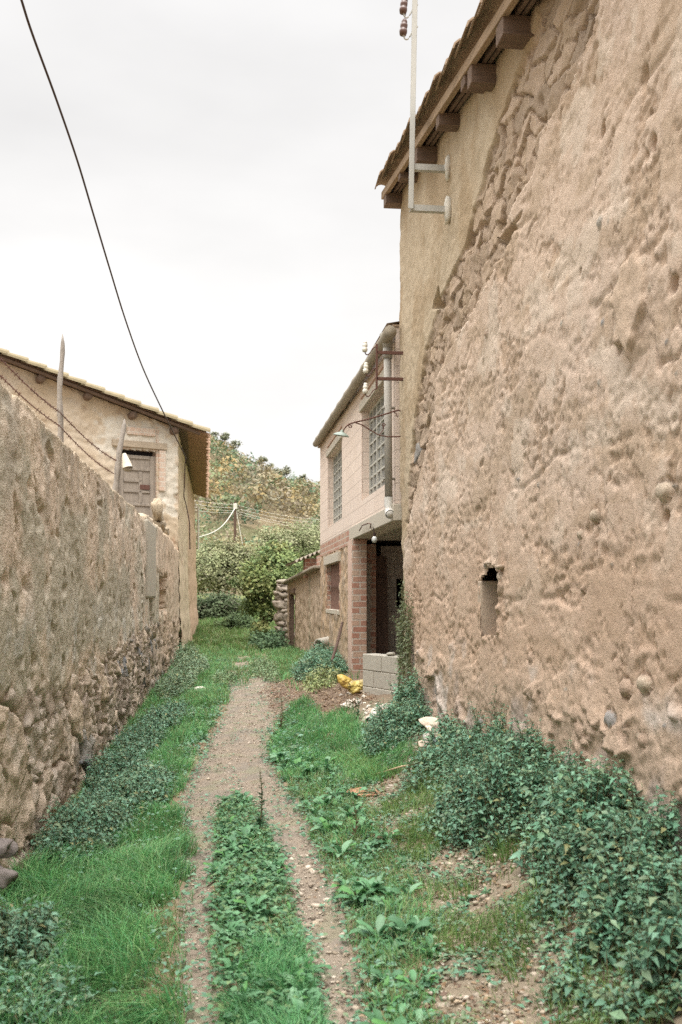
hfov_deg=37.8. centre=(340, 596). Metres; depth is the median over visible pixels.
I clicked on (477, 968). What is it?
dock plant
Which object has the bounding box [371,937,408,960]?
dock plant
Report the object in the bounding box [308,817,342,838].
dock plant
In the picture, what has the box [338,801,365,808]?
dock plant
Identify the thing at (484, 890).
dock plant
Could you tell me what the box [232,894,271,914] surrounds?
dock plant
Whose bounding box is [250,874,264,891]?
dock plant
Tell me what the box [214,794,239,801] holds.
dock plant
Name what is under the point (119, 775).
nettle clump
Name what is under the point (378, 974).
dock plant
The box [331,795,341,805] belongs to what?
dock plant
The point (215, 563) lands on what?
shrub
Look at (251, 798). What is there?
dock plant
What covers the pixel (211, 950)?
dock plant
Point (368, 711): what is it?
plaster heap
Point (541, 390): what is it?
earth barn
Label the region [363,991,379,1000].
dock plant
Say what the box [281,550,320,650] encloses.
rammed earth shed
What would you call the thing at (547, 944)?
dock plant
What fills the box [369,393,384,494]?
window
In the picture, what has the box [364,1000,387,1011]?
dock plant
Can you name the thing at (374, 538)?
hanging bulb
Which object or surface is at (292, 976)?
dock plant
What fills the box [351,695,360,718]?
tall weed
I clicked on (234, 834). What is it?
dock plant
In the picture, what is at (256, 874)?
dock plant
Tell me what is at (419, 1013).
dock plant
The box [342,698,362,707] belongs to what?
plaster heap
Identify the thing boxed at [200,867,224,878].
dock plant
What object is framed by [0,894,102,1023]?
nettle clump
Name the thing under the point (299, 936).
dock plant
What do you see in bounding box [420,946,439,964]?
dock plant
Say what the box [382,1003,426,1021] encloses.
dock plant
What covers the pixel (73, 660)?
garden wall
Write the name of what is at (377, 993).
dock plant
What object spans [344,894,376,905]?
dock plant
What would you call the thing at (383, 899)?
dock plant
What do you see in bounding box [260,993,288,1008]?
dock plant
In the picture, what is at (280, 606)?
stone pillar
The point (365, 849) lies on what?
dock plant
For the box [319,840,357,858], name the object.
dock plant
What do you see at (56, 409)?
barbed wire
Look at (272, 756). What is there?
dock plant
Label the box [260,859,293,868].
dock plant
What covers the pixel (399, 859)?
dock plant
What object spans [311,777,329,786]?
dock plant
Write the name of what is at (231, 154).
sky
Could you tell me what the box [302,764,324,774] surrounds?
dock plant
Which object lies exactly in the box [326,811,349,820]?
dock plant
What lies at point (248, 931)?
dock plant
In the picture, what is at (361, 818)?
dock plant
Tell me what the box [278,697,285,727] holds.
tall weed
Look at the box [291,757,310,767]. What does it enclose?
dock plant
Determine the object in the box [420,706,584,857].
nettle clump
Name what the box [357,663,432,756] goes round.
nettle clump
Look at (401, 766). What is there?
dry stick
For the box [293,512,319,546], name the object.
shrub
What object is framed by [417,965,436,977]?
dock plant
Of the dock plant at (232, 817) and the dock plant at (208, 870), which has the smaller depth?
the dock plant at (208, 870)
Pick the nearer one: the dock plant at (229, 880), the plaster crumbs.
the dock plant at (229, 880)
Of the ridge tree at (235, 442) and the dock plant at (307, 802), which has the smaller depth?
the dock plant at (307, 802)
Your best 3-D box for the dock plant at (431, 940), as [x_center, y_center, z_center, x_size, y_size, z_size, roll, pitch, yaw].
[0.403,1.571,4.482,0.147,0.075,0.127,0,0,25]
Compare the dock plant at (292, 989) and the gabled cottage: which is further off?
the gabled cottage
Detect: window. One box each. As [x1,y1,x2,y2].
[328,563,339,609]
[333,447,341,523]
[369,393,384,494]
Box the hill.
[195,445,319,595]
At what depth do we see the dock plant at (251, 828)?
6.74 m
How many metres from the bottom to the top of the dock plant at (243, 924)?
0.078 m
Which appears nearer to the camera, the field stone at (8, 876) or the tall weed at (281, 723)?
the field stone at (8, 876)
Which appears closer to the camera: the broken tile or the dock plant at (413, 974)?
the dock plant at (413, 974)
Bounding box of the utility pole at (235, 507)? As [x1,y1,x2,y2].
[233,501,243,593]
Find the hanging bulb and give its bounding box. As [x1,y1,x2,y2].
[372,527,376,542]
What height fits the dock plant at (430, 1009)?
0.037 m
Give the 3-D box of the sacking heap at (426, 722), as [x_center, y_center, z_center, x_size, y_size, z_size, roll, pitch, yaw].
[0.808,1.144,8.308,0.346,0.259,0.237,0,0,-7]
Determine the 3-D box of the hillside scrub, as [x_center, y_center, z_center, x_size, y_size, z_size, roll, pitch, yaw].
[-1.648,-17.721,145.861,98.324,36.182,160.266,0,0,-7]
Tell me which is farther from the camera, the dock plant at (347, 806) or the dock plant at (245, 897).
the dock plant at (347, 806)
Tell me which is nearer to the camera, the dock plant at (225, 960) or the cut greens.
the dock plant at (225, 960)
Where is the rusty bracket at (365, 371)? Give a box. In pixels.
[362,341,402,396]
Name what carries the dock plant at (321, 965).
on the ground at (299, 842)
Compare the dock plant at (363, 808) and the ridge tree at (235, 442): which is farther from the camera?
the ridge tree at (235, 442)
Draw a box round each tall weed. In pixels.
[253,770,266,827]
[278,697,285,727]
[348,802,359,840]
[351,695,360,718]
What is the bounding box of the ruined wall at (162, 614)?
[139,498,180,696]
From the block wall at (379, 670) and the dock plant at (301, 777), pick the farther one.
the block wall at (379, 670)
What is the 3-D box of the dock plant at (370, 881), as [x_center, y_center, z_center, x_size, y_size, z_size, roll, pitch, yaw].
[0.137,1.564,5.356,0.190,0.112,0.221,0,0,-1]
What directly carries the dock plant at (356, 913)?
on the ground at (299, 842)
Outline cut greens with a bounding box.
[299,663,343,693]
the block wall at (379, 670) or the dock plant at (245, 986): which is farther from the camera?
the block wall at (379, 670)
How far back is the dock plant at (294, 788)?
8.04 m
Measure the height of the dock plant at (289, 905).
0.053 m
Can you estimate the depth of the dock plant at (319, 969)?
4.36 m
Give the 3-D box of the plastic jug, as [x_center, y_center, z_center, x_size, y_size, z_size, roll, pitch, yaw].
[-2.727,-1.712,12.700,0.138,0.239,0.134,0,0,-7]
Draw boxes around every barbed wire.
[0,358,116,460]
[0,375,113,473]
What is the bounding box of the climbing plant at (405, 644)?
[390,580,413,685]
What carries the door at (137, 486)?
in the gabled cottage
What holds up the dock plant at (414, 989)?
on the ground at (299, 842)
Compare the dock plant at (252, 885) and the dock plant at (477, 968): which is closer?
the dock plant at (477, 968)
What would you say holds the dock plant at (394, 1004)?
on the ground at (299, 842)
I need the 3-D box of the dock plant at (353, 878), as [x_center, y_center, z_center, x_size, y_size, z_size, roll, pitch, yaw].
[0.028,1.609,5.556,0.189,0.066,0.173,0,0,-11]
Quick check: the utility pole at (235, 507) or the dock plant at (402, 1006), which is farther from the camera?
the utility pole at (235, 507)
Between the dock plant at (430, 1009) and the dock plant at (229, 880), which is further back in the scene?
the dock plant at (229, 880)
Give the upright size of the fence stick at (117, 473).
0.999 m
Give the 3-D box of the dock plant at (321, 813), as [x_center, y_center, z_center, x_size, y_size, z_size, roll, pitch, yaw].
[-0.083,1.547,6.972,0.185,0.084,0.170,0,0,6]
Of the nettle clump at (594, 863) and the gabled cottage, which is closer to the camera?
the nettle clump at (594, 863)
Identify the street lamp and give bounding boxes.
[333,409,400,436]
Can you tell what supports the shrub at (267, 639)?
on the ground at (299, 842)
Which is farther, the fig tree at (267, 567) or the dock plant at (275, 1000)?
the fig tree at (267, 567)
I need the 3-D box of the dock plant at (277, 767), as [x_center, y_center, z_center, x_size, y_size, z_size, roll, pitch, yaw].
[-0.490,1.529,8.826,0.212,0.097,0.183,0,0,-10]
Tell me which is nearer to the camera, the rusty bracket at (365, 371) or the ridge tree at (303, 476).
the rusty bracket at (365, 371)
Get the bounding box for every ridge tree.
[209,431,219,438]
[218,432,230,441]
[230,439,242,448]
[257,456,267,462]
[280,465,290,478]
[299,473,306,480]
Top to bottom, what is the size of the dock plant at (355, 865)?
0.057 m
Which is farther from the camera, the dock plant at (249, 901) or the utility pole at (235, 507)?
the utility pole at (235, 507)
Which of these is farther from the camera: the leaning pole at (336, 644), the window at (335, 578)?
the window at (335, 578)
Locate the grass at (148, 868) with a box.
[0,606,681,1023]
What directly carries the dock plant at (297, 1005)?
on the ground at (299, 842)
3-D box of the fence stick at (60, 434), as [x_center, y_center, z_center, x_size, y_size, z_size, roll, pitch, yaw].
[-2.405,-1.749,8.538,0.074,1.004,0.069,0,0,-7]
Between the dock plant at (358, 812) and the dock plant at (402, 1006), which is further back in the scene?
the dock plant at (358, 812)
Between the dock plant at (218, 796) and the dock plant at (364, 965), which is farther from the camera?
the dock plant at (218, 796)
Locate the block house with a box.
[313,321,403,671]
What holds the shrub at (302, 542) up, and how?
on the ground at (299, 842)
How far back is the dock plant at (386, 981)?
4.13 m
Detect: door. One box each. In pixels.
[119,455,154,517]
[376,556,388,653]
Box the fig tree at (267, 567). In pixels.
[225,539,302,634]
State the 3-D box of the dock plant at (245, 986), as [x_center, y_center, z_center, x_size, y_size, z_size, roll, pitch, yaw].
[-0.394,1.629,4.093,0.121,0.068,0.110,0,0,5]
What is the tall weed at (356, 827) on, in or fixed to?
on the ground at (299, 842)
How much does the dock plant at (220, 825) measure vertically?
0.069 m
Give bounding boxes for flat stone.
[386,652,395,655]
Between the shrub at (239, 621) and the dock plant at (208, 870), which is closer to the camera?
the dock plant at (208, 870)
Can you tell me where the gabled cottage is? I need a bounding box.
[0,348,210,646]
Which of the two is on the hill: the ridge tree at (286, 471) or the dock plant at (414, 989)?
the ridge tree at (286, 471)
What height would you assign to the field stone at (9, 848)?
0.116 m
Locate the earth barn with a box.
[375,0,681,856]
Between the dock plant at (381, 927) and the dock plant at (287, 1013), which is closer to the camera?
the dock plant at (287, 1013)
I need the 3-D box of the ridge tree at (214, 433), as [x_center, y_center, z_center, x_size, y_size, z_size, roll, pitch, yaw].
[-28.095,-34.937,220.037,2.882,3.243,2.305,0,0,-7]
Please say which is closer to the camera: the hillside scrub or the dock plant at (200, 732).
the dock plant at (200, 732)
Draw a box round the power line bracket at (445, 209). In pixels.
[399,0,450,223]
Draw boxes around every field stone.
[0,838,18,858]
[0,865,17,889]
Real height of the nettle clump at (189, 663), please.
0.723 m
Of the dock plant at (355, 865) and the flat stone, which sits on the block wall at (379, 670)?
the flat stone
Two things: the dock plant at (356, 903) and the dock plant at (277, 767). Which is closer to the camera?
the dock plant at (356, 903)
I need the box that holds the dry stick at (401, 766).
[375,761,433,774]
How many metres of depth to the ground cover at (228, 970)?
5.19 m
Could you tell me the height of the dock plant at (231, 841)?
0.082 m
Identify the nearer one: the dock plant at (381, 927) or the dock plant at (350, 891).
the dock plant at (381, 927)
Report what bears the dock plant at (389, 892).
on the ground at (299, 842)
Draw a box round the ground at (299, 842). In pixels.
[9,594,681,1023]
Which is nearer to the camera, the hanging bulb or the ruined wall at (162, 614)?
the hanging bulb
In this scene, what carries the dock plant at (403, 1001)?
on the ground at (299, 842)
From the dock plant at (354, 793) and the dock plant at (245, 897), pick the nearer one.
the dock plant at (245, 897)
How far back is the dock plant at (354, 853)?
6.13 m
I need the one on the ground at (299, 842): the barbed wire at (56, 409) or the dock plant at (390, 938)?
the dock plant at (390, 938)
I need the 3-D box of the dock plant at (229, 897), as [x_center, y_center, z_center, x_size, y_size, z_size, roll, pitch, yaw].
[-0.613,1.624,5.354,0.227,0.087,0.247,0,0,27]
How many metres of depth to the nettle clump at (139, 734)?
11.80 m
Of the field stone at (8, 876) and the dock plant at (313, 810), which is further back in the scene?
the dock plant at (313, 810)
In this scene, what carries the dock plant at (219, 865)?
on the ground at (299, 842)
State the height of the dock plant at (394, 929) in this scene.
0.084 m
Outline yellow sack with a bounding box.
[337,674,362,693]
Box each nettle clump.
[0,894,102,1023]
[27,737,178,870]
[111,696,195,756]
[153,640,209,700]
[206,655,281,685]
[289,636,349,680]
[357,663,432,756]
[396,686,505,791]
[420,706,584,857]
[509,749,681,1023]
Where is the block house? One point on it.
(361, 573)
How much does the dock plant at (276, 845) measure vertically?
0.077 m
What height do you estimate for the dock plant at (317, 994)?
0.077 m
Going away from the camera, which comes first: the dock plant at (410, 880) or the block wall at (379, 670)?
the dock plant at (410, 880)
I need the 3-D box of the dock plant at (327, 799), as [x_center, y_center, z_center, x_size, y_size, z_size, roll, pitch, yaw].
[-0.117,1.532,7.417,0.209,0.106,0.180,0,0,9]
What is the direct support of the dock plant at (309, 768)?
on the ground at (299, 842)
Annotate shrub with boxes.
[196,534,270,597]
[197,588,251,618]
[212,609,258,628]
[234,516,319,598]
[245,628,291,649]
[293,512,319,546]
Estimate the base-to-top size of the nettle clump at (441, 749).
0.809 m
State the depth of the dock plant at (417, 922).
4.73 m
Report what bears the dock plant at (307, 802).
on the ground at (299, 842)
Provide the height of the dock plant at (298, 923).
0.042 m
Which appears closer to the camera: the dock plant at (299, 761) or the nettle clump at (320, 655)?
the dock plant at (299, 761)
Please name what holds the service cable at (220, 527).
attached to the utility pole at (235, 507)
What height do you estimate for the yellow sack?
0.256 m
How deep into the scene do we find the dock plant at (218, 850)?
6.32 m
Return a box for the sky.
[0,0,479,483]
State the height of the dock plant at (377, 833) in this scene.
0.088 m
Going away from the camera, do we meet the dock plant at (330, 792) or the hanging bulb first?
the dock plant at (330, 792)
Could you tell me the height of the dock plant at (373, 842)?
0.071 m
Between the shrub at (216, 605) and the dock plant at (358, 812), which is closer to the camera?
the dock plant at (358, 812)
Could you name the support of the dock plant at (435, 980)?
on the ground at (299, 842)
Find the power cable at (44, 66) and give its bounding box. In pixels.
[20,0,189,548]
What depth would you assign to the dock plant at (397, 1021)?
3.60 m
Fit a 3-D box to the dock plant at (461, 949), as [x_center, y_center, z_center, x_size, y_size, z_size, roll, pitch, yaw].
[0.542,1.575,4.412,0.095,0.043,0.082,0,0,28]
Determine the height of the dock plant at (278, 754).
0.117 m
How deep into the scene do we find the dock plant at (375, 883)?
5.37 m
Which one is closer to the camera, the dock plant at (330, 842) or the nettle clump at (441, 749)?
the dock plant at (330, 842)
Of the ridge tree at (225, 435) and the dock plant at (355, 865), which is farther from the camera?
the ridge tree at (225, 435)
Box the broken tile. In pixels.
[349,787,379,797]
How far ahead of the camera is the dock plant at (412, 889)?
5.21 m
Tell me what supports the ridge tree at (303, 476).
on the hill
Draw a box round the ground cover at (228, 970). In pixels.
[0,656,680,1023]
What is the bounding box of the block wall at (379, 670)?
[363,653,403,694]
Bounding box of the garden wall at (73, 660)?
[0,380,147,891]
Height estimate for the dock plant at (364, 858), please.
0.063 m
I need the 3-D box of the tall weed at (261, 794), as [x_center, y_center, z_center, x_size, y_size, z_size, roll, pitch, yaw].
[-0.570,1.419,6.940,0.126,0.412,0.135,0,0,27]
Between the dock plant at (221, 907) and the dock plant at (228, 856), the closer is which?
the dock plant at (221, 907)
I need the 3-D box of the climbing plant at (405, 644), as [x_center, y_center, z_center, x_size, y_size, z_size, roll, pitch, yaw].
[0.672,0.472,10.993,0.219,1.328,0.906,0,0,-7]
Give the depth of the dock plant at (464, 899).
5.02 m
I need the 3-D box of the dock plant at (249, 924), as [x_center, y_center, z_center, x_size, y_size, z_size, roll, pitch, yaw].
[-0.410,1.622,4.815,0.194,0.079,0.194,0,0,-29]
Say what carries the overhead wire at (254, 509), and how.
attached to the utility pole at (235, 507)
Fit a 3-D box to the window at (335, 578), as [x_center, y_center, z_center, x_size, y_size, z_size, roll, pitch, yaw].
[-0.093,-0.190,18.990,0.070,0.880,2.250,0,0,-7]
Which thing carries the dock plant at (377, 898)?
on the ground at (299, 842)
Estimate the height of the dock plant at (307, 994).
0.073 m
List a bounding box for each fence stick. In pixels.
[57,334,64,442]
[112,419,125,492]
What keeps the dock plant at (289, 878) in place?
on the ground at (299, 842)
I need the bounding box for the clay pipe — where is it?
[314,636,328,647]
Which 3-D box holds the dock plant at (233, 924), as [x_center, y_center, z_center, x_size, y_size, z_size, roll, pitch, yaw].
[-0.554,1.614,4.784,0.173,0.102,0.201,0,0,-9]
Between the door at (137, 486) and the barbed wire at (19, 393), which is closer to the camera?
the barbed wire at (19, 393)
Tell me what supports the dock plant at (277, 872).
on the ground at (299, 842)
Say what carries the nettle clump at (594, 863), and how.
on the ground at (299, 842)
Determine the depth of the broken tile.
7.65 m
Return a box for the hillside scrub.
[194,434,319,593]
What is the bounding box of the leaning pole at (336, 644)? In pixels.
[330,622,342,661]
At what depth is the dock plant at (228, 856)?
6.22 m
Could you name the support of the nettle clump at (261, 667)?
on the ground at (299, 842)
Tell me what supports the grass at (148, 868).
on the ground at (299, 842)
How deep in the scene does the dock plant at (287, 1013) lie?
3.82 m
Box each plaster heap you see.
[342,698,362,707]
[362,703,390,720]
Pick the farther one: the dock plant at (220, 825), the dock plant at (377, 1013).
the dock plant at (220, 825)
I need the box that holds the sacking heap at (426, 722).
[418,717,457,747]
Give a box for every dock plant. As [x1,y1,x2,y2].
[194,731,209,739]
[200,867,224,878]
[202,861,228,885]
[202,889,246,907]
[202,910,247,927]
[205,900,231,917]
[207,919,242,944]
[207,949,226,958]
[208,958,253,984]
[210,846,230,858]
[213,824,230,834]
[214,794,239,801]
[214,849,235,863]
[214,878,235,894]
[215,922,265,949]
[218,832,248,840]
[219,838,244,849]
[219,845,256,858]
[223,835,247,852]
[223,894,250,906]
[224,814,236,827]
[226,841,244,854]
[228,927,253,940]
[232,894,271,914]
[232,896,268,920]
[233,824,260,844]
[235,923,273,937]
[237,825,261,831]
[239,795,258,804]
[240,980,258,994]
[241,877,269,891]
[243,843,257,857]
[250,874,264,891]
[251,905,278,921]
[252,873,274,877]
[259,844,286,855]
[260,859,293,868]
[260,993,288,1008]
[263,857,287,875]
[265,1005,305,1023]
[267,986,317,1006]
[268,752,287,762]
[269,751,300,760]
[270,867,284,883]
[270,876,296,888]
[273,764,296,771]
[276,956,331,984]
[276,997,318,1020]
[277,957,326,975]
[279,901,300,914]
[280,928,309,942]
[280,969,325,997]
[285,785,300,793]
[288,920,306,931]
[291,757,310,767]
[293,775,312,781]
[297,800,316,808]
[299,763,321,778]
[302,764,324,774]
[302,991,327,1008]
[305,803,325,817]
[306,992,323,1016]
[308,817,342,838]
[308,817,344,830]
[309,821,341,833]
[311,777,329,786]
[311,839,338,850]
[312,795,336,807]
[314,756,338,764]
[318,810,339,818]
[319,786,345,797]
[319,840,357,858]
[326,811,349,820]
[327,880,387,905]
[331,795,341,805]
[331,876,358,892]
[335,787,377,798]
[336,804,361,821]
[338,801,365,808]
[341,816,380,831]
[342,862,362,872]
[343,849,367,858]
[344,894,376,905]
[345,810,372,822]
[348,807,367,819]
[348,911,365,917]
[348,914,400,949]
[349,855,373,868]
[350,877,383,893]
[353,875,390,895]
[353,900,367,908]
[355,1008,393,1023]
[356,839,385,851]
[357,961,383,974]
[358,845,377,854]
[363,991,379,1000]
[364,895,385,909]
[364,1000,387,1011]
[366,829,407,842]
[369,968,402,982]
[370,986,396,1003]
[370,1015,417,1023]
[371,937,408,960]
[376,887,398,904]
[376,897,403,913]
[379,975,399,989]
[381,934,407,946]
[381,994,403,1013]
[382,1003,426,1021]
[385,882,422,900]
[385,915,434,941]
[387,926,415,940]
[393,969,439,990]
[394,856,409,864]
[394,996,416,1007]
[397,984,435,1001]
[403,873,423,886]
[404,915,434,938]
[405,1008,439,1023]
[416,1007,437,1016]
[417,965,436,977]
[418,933,445,957]
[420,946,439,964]
[424,973,438,992]
[455,945,469,956]
[458,895,476,905]
[470,965,491,977]
[479,886,490,894]
[544,941,559,951]
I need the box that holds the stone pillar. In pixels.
[272,579,294,641]
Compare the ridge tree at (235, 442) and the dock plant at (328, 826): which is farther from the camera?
the ridge tree at (235, 442)
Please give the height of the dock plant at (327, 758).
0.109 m
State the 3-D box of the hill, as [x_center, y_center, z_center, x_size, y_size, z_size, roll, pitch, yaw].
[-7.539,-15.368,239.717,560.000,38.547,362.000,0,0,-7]
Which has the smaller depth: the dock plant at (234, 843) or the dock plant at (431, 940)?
the dock plant at (431, 940)
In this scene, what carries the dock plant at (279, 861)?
on the ground at (299, 842)
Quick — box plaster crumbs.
[339,692,376,710]
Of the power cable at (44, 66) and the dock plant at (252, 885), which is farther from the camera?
the power cable at (44, 66)
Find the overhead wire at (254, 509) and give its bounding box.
[195,500,318,519]
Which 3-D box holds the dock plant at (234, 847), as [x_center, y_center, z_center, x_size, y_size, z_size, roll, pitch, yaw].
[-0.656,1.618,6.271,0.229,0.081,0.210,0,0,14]
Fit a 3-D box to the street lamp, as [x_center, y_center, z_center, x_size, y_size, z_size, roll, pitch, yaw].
[0.301,-2.005,11.533,0.795,0.340,0.193,0,0,-7]
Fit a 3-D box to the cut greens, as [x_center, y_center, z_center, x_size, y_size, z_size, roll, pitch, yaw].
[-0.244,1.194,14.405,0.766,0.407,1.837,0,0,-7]
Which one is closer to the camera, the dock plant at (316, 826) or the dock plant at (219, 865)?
the dock plant at (219, 865)
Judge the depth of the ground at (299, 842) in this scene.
5.48 m
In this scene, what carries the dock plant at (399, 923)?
on the ground at (299, 842)
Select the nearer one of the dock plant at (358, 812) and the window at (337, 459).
the dock plant at (358, 812)
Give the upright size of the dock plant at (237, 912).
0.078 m
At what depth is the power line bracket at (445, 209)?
9.06 m
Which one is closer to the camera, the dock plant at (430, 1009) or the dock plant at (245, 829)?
the dock plant at (430, 1009)
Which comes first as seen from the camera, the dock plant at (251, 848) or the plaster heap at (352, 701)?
the dock plant at (251, 848)
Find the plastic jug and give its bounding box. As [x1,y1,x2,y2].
[122,453,132,471]
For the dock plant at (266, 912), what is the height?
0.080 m
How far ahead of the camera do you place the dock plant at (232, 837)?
6.47 m
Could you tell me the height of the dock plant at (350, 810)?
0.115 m
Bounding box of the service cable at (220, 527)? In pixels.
[199,508,234,536]
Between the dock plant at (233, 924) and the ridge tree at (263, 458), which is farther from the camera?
the ridge tree at (263, 458)

